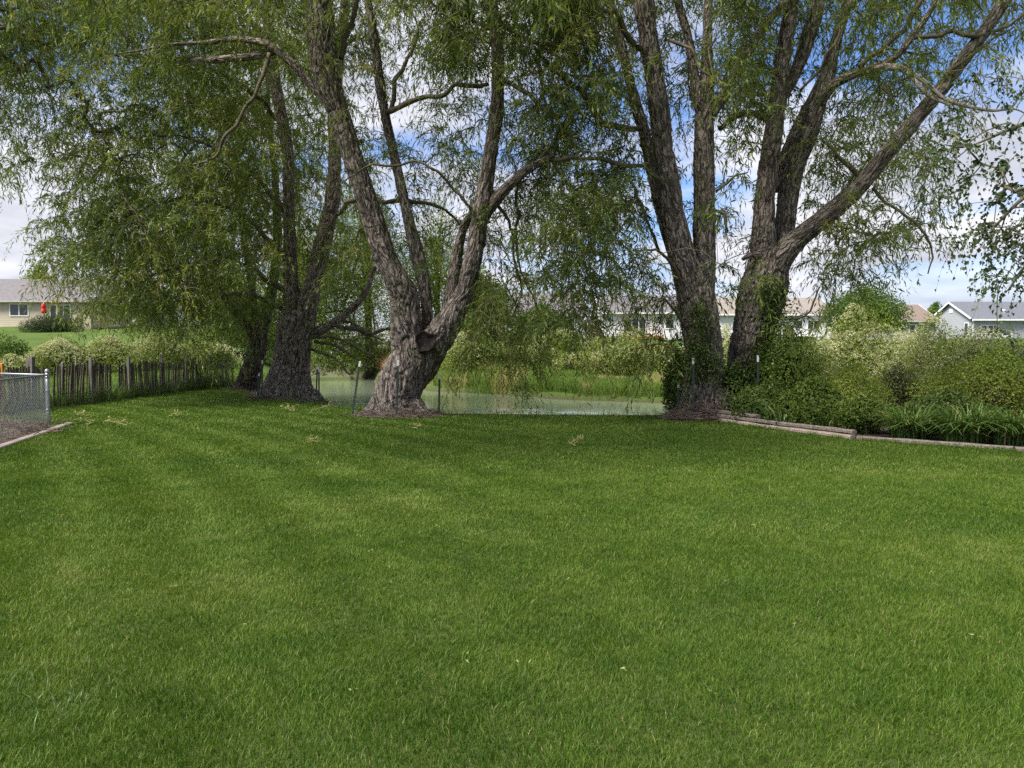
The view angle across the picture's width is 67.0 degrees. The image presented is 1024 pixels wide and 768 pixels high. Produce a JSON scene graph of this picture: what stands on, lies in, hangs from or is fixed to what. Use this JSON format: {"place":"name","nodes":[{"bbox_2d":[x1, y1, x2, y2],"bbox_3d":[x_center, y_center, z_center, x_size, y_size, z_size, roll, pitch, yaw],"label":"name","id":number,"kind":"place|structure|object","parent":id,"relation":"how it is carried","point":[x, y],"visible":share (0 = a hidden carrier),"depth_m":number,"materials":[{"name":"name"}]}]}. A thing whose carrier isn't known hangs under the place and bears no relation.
{"place":"outdoors","nodes":[
{"label":"outdoors","id":0,"kind":"place"},
{"bbox_2d":[0,426,50,443],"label":"soil yard","id":1,"kind":"structure","parent":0,"point":[3,441],"depth_m":13.54,"materials":[{"name":"soil"}]},
{"bbox_2d":[0,410,73,439],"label":"mulch bed","id":2,"kind":"object","parent":1,"relation":"on","point":[34,429],"visible":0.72,"depth_m":14.69,"materials":[{"name":"soil"}]},
{"bbox_2d":[5,364,266,405],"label":"rough grass","id":3,"kind":"structure","parent":0,"point":[114,377],"depth_m":38.12,"materials":[{"name":"plant"}]},
{"bbox_2d":[311,372,672,414],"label":"water","id":4,"kind":"structure","parent":0,"point":[337,386],"depth_m":33.49,"materials":[{"name":"liquid"}]},
{"bbox_2d":[0,326,1023,767],"bbox_3d":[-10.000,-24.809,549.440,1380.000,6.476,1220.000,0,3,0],"label":"ground","id":5,"kind":"structure","parent":0,"point":[36,338],"depth_m":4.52,"materials":[{"name":"plant"}]},
{"bbox_2d":[0,363,4,412],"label":"garden stake","id":6,"kind":"object","parent":5,"relation":"on","point":[2,367],"visible":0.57,"depth_m":19.00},
{"bbox_2d":[0,330,33,358],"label":"dark shrub","id":7,"kind":"object","parent":5,"relation":"on","point":[8,348],"visible":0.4,"depth_m":43.49,"materials":[{"name":"green plant"}]},
{"bbox_2d":[0,353,42,378],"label":"flowering shrub","id":8,"kind":"object","parent":5,"relation":"on","point":[10,360],"visible":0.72,"depth_m":37.76,"materials":[{"name":"green plant"}]},
{"bbox_2d":[0,369,50,439],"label":"chain link fence","id":9,"kind":"object","parent":5,"relation":"on","point":[47,393],"visible":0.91,"depth_m":15.24,"materials":[{"name":"metal"}]},
{"bbox_2d":[22,262,49,278],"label":"distant tree","id":10,"kind":"object","parent":5,"relation":"on","point":[33,272],"visible":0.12,"depth_m":93.71,"materials":[{"name":"green plant"}]},
{"bbox_2d":[0,422,73,448],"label":"kerb","id":11,"kind":"structure","parent":5,"relation":"on","point":[9,443],"depth_m":13.74,"materials":[{"name":"concrete"}]},
{"bbox_2d":[41,302,46,313],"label":"parasol","id":12,"kind":"object","parent":5,"relation":"on","point":[43,307],"visible":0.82,"depth_m":71.14,"materials":[{"name":"red fabric"}]},
{"bbox_2d":[16,314,89,332],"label":"clipped hedge","id":13,"kind":"object","parent":5,"relation":"on","point":[45,324],"visible":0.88,"depth_m":69.17,"materials":[{"name":"plant"}]},
{"bbox_2d":[19,334,101,376],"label":"flowering shrub","id":14,"kind":"object","parent":5,"relation":"on","point":[59,351],"visible":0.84,"depth_m":39.45,"materials":[{"name":"green plant"}]},
{"bbox_2d":[0,279,123,328],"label":"house","id":15,"kind":"structure","parent":5,"relation":"on","point":[12,314],"depth_m":74.80,"materials":[{"name":"beige"}]},
{"bbox_2d":[9,303,28,315],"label":"window","id":16,"kind":"structure","parent":15,"relation":"in","point":[14,310],"depth_m":74.71,"materials":[{"name":"white glass"}]},
{"bbox_2d":[49,304,70,320],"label":"door","id":17,"kind":"structure","parent":15,"relation":"in","point":[53,309],"depth_m":74.73,"materials":[{"name":"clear glass"}]},
{"bbox_2d":[61,362,63,389],"bbox_3d":[-13.716,-0.021,23.623,0.070,1.326,0.070,0,3,0],"label":"wooden post","id":18,"kind":"object","parent":5,"relation":"on","point":[62,364],"visible":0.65,"depth_m":23.58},
{"bbox_2d":[0,635,165,730],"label":"coarse grass","id":19,"kind":"structure","parent":5,"relation":"on","point":[67,702],"depth_m":3.61,"materials":[{"name":"plant"}]},
{"bbox_2d":[74,416,95,423],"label":"fallen twig","id":20,"kind":"object","parent":5,"relation":"on","point":[87,421],"visible":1,"depth_m":16.38,"materials":[{"name":"wood"}]},
{"bbox_2d":[72,333,155,372],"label":"flowering shrub","id":21,"kind":"object","parent":5,"relation":"on","point":[102,349],"visible":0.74,"depth_m":41.45,"materials":[{"name":"green plant"}]},
{"bbox_2d":[0,355,228,410],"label":"picket fence","id":22,"kind":"object","parent":5,"relation":"on","point":[98,379],"visible":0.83,"depth_m":23.84,"materials":[{"name":"wood"}]},
{"bbox_2d":[0,375,236,413],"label":"fence weeds","id":23,"kind":"object","parent":5,"relation":"on","point":[112,396],"visible":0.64,"depth_m":24.75,"materials":[{"name":"plant"}]},
{"bbox_2d":[105,415,132,424],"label":"fallen twig","id":24,"kind":"object","parent":5,"relation":"on","point":[121,421],"visible":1,"depth_m":16.04,"materials":[{"name":"beige plant"}]},
{"bbox_2d":[106,287,173,328],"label":"house","id":25,"kind":"structure","parent":5,"relation":"on","point":[114,325],"depth_m":77.78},
{"bbox_2d":[113,332,197,369],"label":"flowering shrub","id":26,"kind":"object","parent":5,"relation":"on","point":[168,357],"visible":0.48,"depth_m":43.40,"materials":[{"name":"green plant"}]},
{"bbox_2d":[164,341,243,369],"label":"flowering shrub","id":27,"kind":"object","parent":5,"relation":"on","point":[216,349],"visible":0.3,"depth_m":44.52,"materials":[{"name":"green plant"}]},
{"bbox_2d":[0,0,409,403],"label":"willow tree","id":28,"kind":"object","parent":5,"relation":"on","point":[298,331],"visible":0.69,"depth_m":21.80,"materials":[{"name":"green plant"}]},
{"bbox_2d":[70,22,356,390],"bbox_3d":[-12.587,-7.372,31.422,13.538,15.795,6.972,0,3,0],"label":"willow tree","id":29,"kind":"object","parent":5,"relation":"on","point":[250,382],"visible":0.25,"depth_m":30.72,"materials":[{"name":"green plant"}]},
{"bbox_2d":[173,267,282,350],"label":"background willow","id":30,"kind":"object","parent":5,"relation":"on","point":[229,343],"visible":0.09,"depth_m":54.30,"materials":[{"name":"green plant"}]},
{"bbox_2d":[231,361,240,387],"bbox_3d":[-11.264,-0.327,31.390,0.247,1.239,1.090,-2,3,-35],"label":"tree guard","id":31,"kind":"object","parent":5,"relation":"on","point":[235,375],"visible":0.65,"depth_m":31.21,"materials":[{"name":"green metal"}]},
{"bbox_2d":[217,385,256,392],"bbox_3d":[-10.682,0.213,31.312,2.705,0.500,2.236,0,3,0],"label":"brush heap","id":32,"kind":"object","parent":5,"relation":"on","point":[233,388],"visible":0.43,"depth_m":30.80,"materials":[{"name":"wood"}]},
{"bbox_2d":[257,360,319,404],"bbox_3d":[-7.197,-0.021,24.992,1.983,1.510,0.362,0,3,-6],"label":"tree guard","id":33,"kind":"object","parent":5,"relation":"on","point":[317,375],"visible":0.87,"depth_m":24.92,"materials":[{"name":"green metal"}]},
{"bbox_2d":[244,392,336,404],"bbox_3d":[-7.406,0.461,25.663,2.919,0.511,2.691,-1,3,-28],"label":"brush heap","id":34,"kind":"object","parent":5,"relation":"on","point":[273,398],"visible":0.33,"depth_m":24.90,"materials":[{"name":"wood"}]},
{"bbox_2d":[235,162,375,376],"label":"background willow","id":35,"kind":"object","parent":5,"relation":"on","point":[325,302],"visible":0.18,"depth_m":58.14,"materials":[{"name":"green plant"}]},
{"bbox_2d":[305,434,322,442],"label":"fallen twig","id":36,"kind":"object","parent":5,"relation":"on","point":[315,439],"visible":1,"depth_m":13.09,"materials":[{"name":"beige plant"}]},
{"bbox_2d":[0,0,665,418],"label":"willow tree","id":37,"kind":"object","parent":5,"relation":"on","point":[422,340],"visible":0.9,"depth_m":17.95,"materials":[{"name":"green plant"}]},
{"bbox_2d":[306,145,414,377],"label":"background willow","id":38,"kind":"object","parent":5,"relation":"on","point":[369,347],"visible":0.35,"depth_m":60.24,"materials":[{"name":"green plant"}]},
{"bbox_2d":[331,332,390,355],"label":"rock bank","id":39,"kind":"object","parent":5,"relation":"on","point":[387,338],"visible":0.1,"depth_m":69.27,"materials":[{"name":"stone"}]},
{"bbox_2d":[342,345,390,360],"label":"flowering shrub","id":40,"kind":"object","parent":5,"relation":"on","point":[374,352],"visible":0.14,"depth_m":65.48,"materials":[{"name":"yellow plant"}]},
{"bbox_2d":[364,342,390,373],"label":"reeds","id":41,"kind":"object","parent":5,"relation":"on","point":[380,365],"visible":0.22,"depth_m":61.00,"materials":[{"name":"plant"}]},
{"bbox_2d":[336,407,451,418],"bbox_3d":[-2.822,0.634,18.637,2.780,0.370,2.052,0,3,0],"label":"mulch bed","id":42,"kind":"object","parent":5,"relation":"on","point":[393,415],"visible":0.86,"depth_m":18.12,"materials":[{"name":"wood"}]},
{"bbox_2d":[352,360,439,414],"bbox_3d":[-2.791,0.114,18.299,2.140,1.373,0.721,0,3,0],"label":"tree guard","id":43,"kind":"object","parent":5,"relation":"on","point":[356,385],"visible":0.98,"depth_m":18.36,"materials":[{"name":"green metal"}]},
{"bbox_2d":[378,189,466,336],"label":"background willow","id":44,"kind":"object","parent":5,"relation":"on","point":[437,286],"visible":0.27,"depth_m":64.56,"materials":[{"name":"green plant"}]},
{"bbox_2d":[265,393,663,415],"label":"lip grass","id":45,"kind":"structure","parent":5,"relation":"on","point":[344,404],"depth_m":19.88,"materials":[{"name":"plant"}]},
{"bbox_2d":[439,327,512,370],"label":"flowering shrub","id":46,"kind":"object","parent":5,"relation":"on","point":[452,354],"visible":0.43,"depth_m":44.15,"materials":[{"name":"green plant"}]},
{"bbox_2d":[458,264,513,345],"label":"distant tree","id":47,"kind":"object","parent":5,"relation":"on","point":[462,329],"visible":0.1,"depth_m":59.08,"materials":[{"name":"green plant"}]},
{"bbox_2d":[498,331,540,346],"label":"flowering shrub","id":48,"kind":"object","parent":5,"relation":"on","point":[512,339],"visible":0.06,"depth_m":60.72,"materials":[{"name":"green plant"}]},
{"bbox_2d":[494,341,567,366],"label":"flowering shrub","id":49,"kind":"object","parent":5,"relation":"on","point":[555,356],"visible":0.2,"depth_m":45.15,"materials":[{"name":"green plant"}]},
{"bbox_2d":[512,298,570,335],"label":"distant tree","id":50,"kind":"object","parent":5,"relation":"on","point":[543,311],"visible":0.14,"depth_m":63.08,"materials":[{"name":"green plant"}]},
{"bbox_2d":[500,292,584,339],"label":"house","id":51,"kind":"structure","parent":5,"relation":"on","point":[541,294],"depth_m":85.85,"materials":[{"name":"grey"}]},
{"bbox_2d":[314,349,775,400],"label":"bank grass","id":52,"kind":"structure","parent":5,"relation":"on","point":[602,385],"depth_m":37.78,"materials":[{"name":"plant"}]},
{"bbox_2d":[533,327,588,350],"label":"flowering shrub","id":53,"kind":"object","parent":5,"relation":"on","point":[560,330],"visible":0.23,"depth_m":59.10,"materials":[{"name":"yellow plant"}]},
{"bbox_2d":[550,350,586,370],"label":"flowering shrub","id":54,"kind":"object","parent":5,"relation":"on","point":[568,366],"visible":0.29,"depth_m":43.08,"materials":[{"name":"green plant"}]},
{"bbox_2d":[569,434,582,445],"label":"fallen twig","id":55,"kind":"object","parent":5,"relation":"on","point":[577,439],"visible":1,"depth_m":12.88,"materials":[{"name":"beige plant"}]},
{"bbox_2d":[586,321,601,338],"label":"brown shrub","id":56,"kind":"object","parent":5,"relation":"on","point":[593,332],"visible":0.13,"depth_m":77.62,"materials":[{"name":"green plant"}]},
{"bbox_2d":[574,335,615,351],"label":"flowering shrub","id":57,"kind":"object","parent":5,"relation":"on","point":[594,341],"visible":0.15,"depth_m":57.23,"materials":[{"name":"green plant"}]},
{"bbox_2d":[571,326,663,376],"bbox_3d":[6.322,-1.700,40.492,6.174,2.905,5.470,-1,3,-18],"label":"flowering shrub","id":58,"kind":"object","parent":5,"relation":"on","point":[630,346],"visible":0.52,"depth_m":39.67,"materials":[{"name":"green plant"}]},
{"bbox_2d":[590,296,681,339],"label":"house","id":59,"kind":"structure","parent":5,"relation":"on","point":[668,310],"depth_m":83.81,"materials":[{"name":"white"}]},
{"bbox_2d":[624,318,645,334],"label":"door","id":60,"kind":"structure","parent":59,"relation":"in","point":[642,321],"depth_m":83.76,"materials":[{"name":"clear glass"}]},
{"bbox_2d":[665,319,674,328],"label":"window","id":61,"kind":"structure","parent":59,"relation":"in","point":[673,321],"depth_m":83.76,"materials":[{"name":"white glass"}]},
{"bbox_2d":[641,340,684,373],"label":"flowering shrub","id":62,"kind":"object","parent":5,"relation":"on","point":[657,366],"visible":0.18,"depth_m":38.30,"materials":[{"name":"green plant"}]},
{"bbox_2d":[660,349,689,413],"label":"leafy shrub","id":63,"kind":"object","parent":5,"relation":"on","point":[669,395],"visible":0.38,"depth_m":18.26,"materials":[{"name":"green plant"}]},
{"bbox_2d":[677,358,694,413],"bbox_3d":[3.949,0.123,17.457,0.159,1.430,0.533,-2,3,-33],"label":"fence post","id":64,"kind":"object","parent":5,"relation":"on","point":[693,391],"visible":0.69,"depth_m":17.23,"materials":[{"name":"green metal"}]},
{"bbox_2d":[485,0,896,431],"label":"willow tree","id":65,"kind":"object","parent":5,"relation":"on","point":[693,264],"visible":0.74,"depth_m":17.54,"materials":[{"name":"green plant"}]},
{"bbox_2d":[660,281,731,409],"bbox_3d":[4.299,-0.878,17.759,1.690,2.913,1.486,0,3,0],"label":"creeper","id":66,"kind":"object","parent":65,"relation":"attached to","point":[693,349],"visible":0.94,"depth_m":17.37,"materials":[{"name":"green plant"}]},
{"bbox_2d":[655,397,739,421],"bbox_3d":[4.302,0.564,17.597,2.089,0.586,1.520,0,3,0],"label":"mulch bed","id":67,"kind":"object","parent":5,"relation":"on","point":[706,412],"visible":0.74,"depth_m":17.27,"materials":[{"name":"wood"}]},
{"bbox_2d":[721,321,730,370],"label":"flowering shrub","id":68,"kind":"object","parent":5,"relation":"on","point":[726,340],"visible":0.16,"depth_m":33.84,"materials":[{"name":"yellow plant"}]},
{"bbox_2d":[716,298,829,339],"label":"house","id":69,"kind":"structure","parent":5,"relation":"on","point":[805,305],"depth_m":85.84,"materials":[{"name":"white"}]},
{"bbox_2d":[807,320,819,333],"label":"window","id":70,"kind":"structure","parent":69,"relation":"in","point":[809,325],"depth_m":85.77,"materials":[{"name":"white glass"}]},
{"bbox_2d":[787,331,868,388],"bbox_3d":[9.949,0.069,25.128,3.062,3.580,3.743,0,3,0],"label":"flowering shrub","id":71,"kind":"object","parent":5,"relation":"on","point":[825,366],"visible":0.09,"depth_m":24.65,"materials":[{"name":"green plant"}]},
{"bbox_2d":[697,0,1023,382],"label":"willow tree","id":72,"kind":"object","parent":5,"relation":"on","point":[780,171],"visible":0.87,"depth_m":18.18,"materials":[{"name":"green plant"}]},
{"bbox_2d":[726,267,801,389],"bbox_3d":[5.998,-1.064,18.688,2.389,3.458,1.417,0,3,0],"label":"creeper","id":73,"kind":"object","parent":72,"relation":"attached to","point":[775,311],"visible":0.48,"depth_m":18.33,"materials":[{"name":"green plant"}]},
{"bbox_2d":[804,301,927,410],"bbox_3d":[13.230,-0.705,29.169,5.633,4.984,5.038,1,3,26],"label":"flowering shrub","id":74,"kind":"object","parent":5,"relation":"on","point":[862,346],"visible":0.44,"depth_m":28.59,"materials":[{"name":"green plant"}]},
{"bbox_2d":[713,420,1018,450],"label":"edge grass","id":75,"kind":"structure","parent":5,"relation":"on","point":[882,439],"depth_m":13.03,"materials":[{"name":"plant"}]},
{"bbox_2d":[817,279,915,339],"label":"round tree","id":76,"kind":"object","parent":5,"relation":"on","point":[892,309],"visible":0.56,"depth_m":68.19,"materials":[{"name":"green plant"}]},
{"bbox_2d":[830,304,940,339],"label":"house","id":77,"kind":"structure","parent":5,"relation":"on","point":[919,310],"depth_m":79.86,"materials":[{"name":"beige"}]},
{"bbox_2d":[908,324,927,333],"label":"window","id":78,"kind":"structure","parent":77,"relation":"in","point":[913,326],"depth_m":79.79,"materials":[{"name":"white glass"}]},
{"bbox_2d":[866,306,998,399],"bbox_3d":[14.875,-0.423,27.286,4.331,4.585,4.855,0,3,0],"label":"flowering shrub","id":79,"kind":"object","parent":5,"relation":"on","point":[922,346],"visible":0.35,"depth_m":26.64,"materials":[{"name":"green plant"}]},
{"bbox_2d":[927,301,943,313],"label":"distant tree","id":80,"kind":"object","parent":5,"relation":"on","point":[934,305],"visible":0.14,"depth_m":109.21,"materials":[{"name":"green plant"}]},
{"bbox_2d":[910,70,1023,360],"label":"birch tree","id":81,"kind":"object","parent":5,"relation":"on","point":[1007,233],"visible":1,"depth_m":8.65,"materials":[{"name":"green plant"}]},
{"bbox_2d":[918,320,1023,406],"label":"flowering shrub","id":82,"kind":"object","parent":5,"relation":"on","point":[961,355],"visible":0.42,"depth_m":24.77,"materials":[{"name":"green plant"}]},
{"bbox_2d":[934,302,1023,339],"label":"house","id":83,"kind":"structure","parent":5,"relation":"on","point":[959,315],"depth_m":86.26,"materials":[{"name":"grey"}]},
{"bbox_2d":[987,325,998,331],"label":"window","id":84,"kind":"structure","parent":83,"relation":"in","point":[989,326],"depth_m":84.79,"materials":[{"name":"white glass"}]},
{"bbox_2d":[0,0,1023,337],"label":"sky","id":85,"kind":"structure","parent":0,"point":[14,216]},
{"bbox_2d":[740,416,1023,446],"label":"soil bed","id":86,"kind":"object","parent":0,"point":[886,433],"visible":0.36,"depth_m":14.32,"materials":[{"name":"soil"}]},
{"bbox_2d":[712,357,760,410],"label":"leafy shrub","id":87,"kind":"object","parent":86,"relation":"on","point":[736,379],"visible":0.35,"depth_m":17.77,"materials":[{"name":"green plant"}]},
{"bbox_2d":[718,418,765,427],"bbox_3d":[4.760,0.817,16.619,0.156,0.086,2.249,-1,3,-20],"label":"landscape timber","id":88,"kind":"object","parent":86,"relation":"on","point":[738,422],"visible":0.53,"depth_m":16.30,"materials":[{"name":"wood"}]},
{"bbox_2d":[717,414,779,425],"bbox_3d":[4.845,0.734,16.590,0.156,0.086,2.550,-1,3,-22],"label":"landscape timber","id":89,"kind":"object","parent":88,"relation":"on","point":[749,419],"visible":0.75,"depth_m":16.15,"materials":[{"name":"wood"}]},
{"bbox_2d":[717,410,760,418],"bbox_3d":[4.790,0.635,16.921,0.117,0.086,1.870,-1,3,-21],"label":"landscape timber","id":90,"kind":"object","parent":89,"relation":"on","point":[757,416],"visible":0.73,"depth_m":16.46,"materials":[{"name":"wood"}]},
{"bbox_2d":[726,377,788,423],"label":"leafy shrub","id":91,"kind":"object","parent":86,"relation":"on","point":[748,402],"visible":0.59,"depth_m":16.61,"materials":[{"name":"green plant"}]},
{"bbox_2d":[757,355,758,385],"bbox_3d":[5.601,0.087,17.638,0.066,1.487,0.040,0,3,0],"label":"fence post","id":92,"kind":"object","parent":86,"relation":"on","point":[758,370],"visible":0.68,"depth_m":17.60,"materials":[{"name":"metal"}]},
{"bbox_2d":[742,392,818,427],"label":"daylily clump","id":93,"kind":"object","parent":86,"relation":"on","point":[777,414],"visible":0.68,"depth_m":15.67,"materials":[{"name":"plant"}]},
{"bbox_2d":[751,307,825,393],"bbox_3d":[6.460,-0.480,17.948,1.636,2.612,1.863,0,3,0],"label":"leafy shrub","id":94,"kind":"object","parent":86,"relation":"on","point":[790,376],"visible":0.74,"depth_m":17.71,"materials":[{"name":"green plant"}]},
{"bbox_2d":[766,425,854,439],"bbox_3d":[5.605,0.907,14.608,0.182,0.086,2.042,-1,3,-26],"label":"landscape timber","id":95,"kind":"object","parent":86,"relation":"on","point":[824,433],"visible":0.69,"depth_m":14.52,"materials":[{"name":"wood"}]},
{"bbox_2d":[777,422,856,434],"bbox_3d":[5.731,0.824,14.578,0.176,0.086,1.773,-1,3,-26],"label":"landscape timber","id":96,"kind":"object","parent":95,"relation":"on","point":[824,428],"visible":1,"depth_m":14.48,"materials":[{"name":"wood"}]},
{"bbox_2d":[773,372,851,429],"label":"leafy shrub","id":97,"kind":"object","parent":86,"relation":"on","point":[816,392],"visible":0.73,"depth_m":15.66,"materials":[{"name":"green plant"}]},
{"bbox_2d":[800,395,859,431],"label":"daylily clump","id":98,"kind":"object","parent":86,"relation":"on","point":[829,420],"visible":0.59,"depth_m":14.80,"materials":[{"name":"plant"}]},
{"bbox_2d":[818,360,897,406],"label":"leafy shrub","id":99,"kind":"object","parent":86,"relation":"on","point":[848,387],"visible":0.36,"depth_m":17.23,"materials":[{"name":"green plant"}]},
{"bbox_2d":[830,389,908,434],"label":"leafy shrub","id":100,"kind":"object","parent":86,"relation":"on","point":[866,403],"visible":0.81,"depth_m":14.50,"materials":[{"name":"green plant"}]},
{"bbox_2d":[868,359,937,411],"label":"leafy shrub","id":101,"kind":"object","parent":86,"relation":"on","point":[898,385],"visible":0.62,"depth_m":18.80,"materials":[{"name":"green plant"}]},
{"bbox_2d":[858,402,960,439],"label":"daylily clump","id":102,"kind":"object","parent":86,"relation":"on","point":[901,428],"visible":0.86,"depth_m":13.64,"materials":[{"name":"plant"}]},
{"bbox_2d":[856,436,1013,449],"bbox_3d":[6.981,0.984,12.882,2.314,0.086,0.174,2,3,40],"label":"landscape timber","id":103,"kind":"object","parent":86,"relation":"on","point":[903,440],"visible":0.68,"depth_m":12.86,"materials":[{"name":"wood"}]},
{"bbox_2d":[888,384,995,436],"bbox_3d":[7.987,0.491,14.679,2.139,0.983,1.391,-1,3,-26],"label":"leafy shrub","id":104,"kind":"object","parent":86,"relation":"on","point":[941,398],"visible":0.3,"depth_m":14.47,"materials":[{"name":"green plant"}]},
{"bbox_2d":[884,399,1023,443],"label":"daylily clump","id":105,"kind":"object","parent":86,"relation":"on","point":[949,433],"visible":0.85,"depth_m":13.09,"materials":[{"name":"plant"}]},
{"bbox_2d":[905,337,1023,419],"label":"leafy shrub","id":106,"kind":"object","parent":86,"relation":"on","point":[1001,391],"visible":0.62,"depth_m":16.17,"materials":[{"name":"green plant"}]},
{"bbox_2d":[954,401,1023,444],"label":"daylily clump","id":107,"kind":"object","parent":86,"relation":"on","point":[1013,436],"visible":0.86,"depth_m":12.83,"materials":[{"name":"plant"}]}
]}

